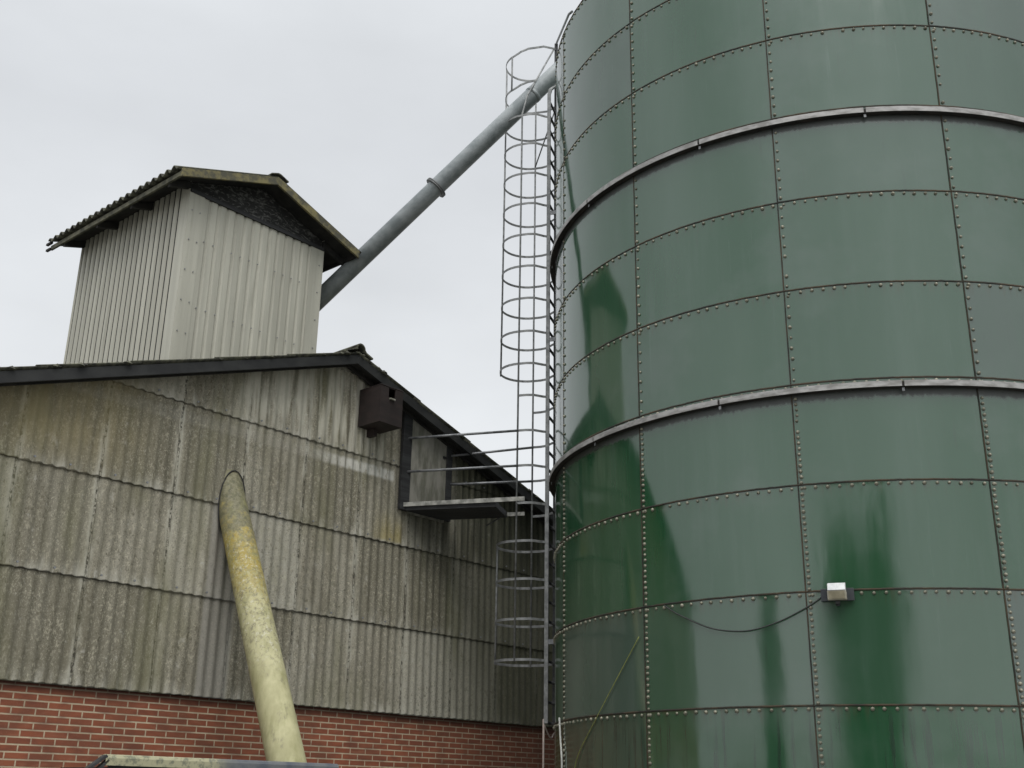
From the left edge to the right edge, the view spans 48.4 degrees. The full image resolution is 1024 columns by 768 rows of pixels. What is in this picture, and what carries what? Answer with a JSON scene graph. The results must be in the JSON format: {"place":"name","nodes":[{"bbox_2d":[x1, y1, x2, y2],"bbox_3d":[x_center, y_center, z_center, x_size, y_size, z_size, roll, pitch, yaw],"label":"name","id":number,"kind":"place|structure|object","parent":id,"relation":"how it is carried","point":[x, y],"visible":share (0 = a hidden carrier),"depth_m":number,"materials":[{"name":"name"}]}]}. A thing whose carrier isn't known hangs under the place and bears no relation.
{"place":"outdoors","nodes":[
{"label":"outdoors","id":0,"kind":"place"},
{"bbox_2d":[0,343,553,767],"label":"grain barn","id":1,"kind":"structure","parent":0,"point":[120,632],"depth_m":13.14,"materials":[{"name":"grey metal"}]},
{"bbox_2d":[46,165,361,363],"bbox_3d":[-4.480,-0.668,15.973,3.435,3.947,3.071,-16,-26,38],"label":"elevator turret","id":2,"kind":"object","parent":1,"relation":"on","point":[181,262],"visible":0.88,"depth_m":15.19,"materials":[{"name":"beige metal"}]},
{"bbox_2d":[319,62,555,310],"bbox_3d":[-1.179,-2.766,16.922,4.575,4.688,0.356,-1,-20,5],"label":"filling spout","id":3,"kind":"object","parent":2,"relation":"attached to","point":[395,226],"visible":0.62,"depth_m":16.87,"materials":[{"name":"grey metal"}]},
{"bbox_2d":[218,470,306,762],"bbox_3d":[-2.665,2.575,11.969,2.059,3.716,0.380,-16,-26,38],"label":"outlet pipe","id":4,"kind":"object","parent":1,"relation":"attached to","point":[279,727],"visible":0.95,"depth_m":11.81,"materials":[{"name":"beige metal"}]},
{"bbox_2d":[358,383,403,437],"bbox_3d":[-1.692,0.367,14.728,0.440,0.606,0.393,-16,-26,38],"label":"nest box","id":5,"kind":"object","parent":1,"relation":"attached to","point":[380,408],"visible":1,"depth_m":14.63,"materials":[{"name":"brown wood"}]},
{"bbox_2d":[407,420,446,522],"bbox_3d":[-1.134,1.124,15.437,0.035,1.418,0.680,-16,-26,38],"label":"hatch door","id":6,"kind":"structure","parent":1,"relation":"in","point":[427,453],"depth_m":15.42,"materials":[{"name":"grey metal"}]},
{"bbox_2d":[402,429,533,525],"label":"access platform","id":7,"kind":"structure","parent":1,"relation":"attached to","point":[481,508],"depth_m":15.05,"materials":[{"name":"metal"}]},
{"bbox_2d":[0,0,581,507],"label":"sky","id":8,"kind":"structure","parent":0,"point":[356,104],"materials":[{"name":"white"}]},
{"label":"ground","id":9,"kind":"structure","parent":0,"visible":0},
{"bbox_2d":[61,754,338,767],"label":"intake hopper","id":10,"kind":"object","parent":9,"relation":"on","point":[121,761],"visible":1,"depth_m":9.88,"materials":[{"name":"metal"}]},
{"bbox_2d":[549,0,1023,767],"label":"grain silo","id":11,"kind":"object","parent":9,"relation":"on","point":[787,264],"visible":1,"depth_m":11.40,"materials":[{"name":"metal"}]},
{"bbox_2d":[494,10,572,725],"bbox_3d":[0.660,-0.864,15.257,0.927,10.344,2.776,8,-21,-20],"label":"caged ladder","id":12,"kind":"object","parent":11,"relation":"attached to","point":[548,584],"visible":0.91,"depth_m":15.85,"materials":[{"name":"metal"}]},
{"bbox_2d":[542,719,553,767],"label":"conduit","id":13,"kind":"object","parent":11,"relation":"attached to","point":[543,738],"visible":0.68,"depth_m":14.01,"materials":[{"name":"grey metal"}]},
{"bbox_2d":[558,717,562,767],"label":"earth cable","id":14,"kind":"object","parent":11,"relation":"attached to","point":[560,739],"visible":1,"depth_m":12.43,"materials":[{"name":"grey metal"}]},
{"bbox_2d":[574,637,638,767],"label":"twine","id":15,"kind":"object","parent":11,"relation":"hanging from","point":[605,700],"visible":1,"depth_m":11.54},
{"bbox_2d":[664,597,820,631],"bbox_3d":[2.125,2.164,10.655,1.594,0.326,0.101,-12,-24,32],"label":"power cable","id":16,"kind":"object","parent":11,"relation":"attached to","point":[744,630],"visible":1,"depth_m":10.53,"materials":[{"name":"black rubber"}]},
{"bbox_2d":[820,583,854,605],"bbox_3d":[2.914,1.880,10.204,0.290,0.211,0.142,-6,-21,18],"label":"floodlight","id":17,"kind":"object","parent":11,"relation":"attached to","point":[837,593],"visible":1,"depth_m":10.18,"materials":[{"name":"white plastic"}]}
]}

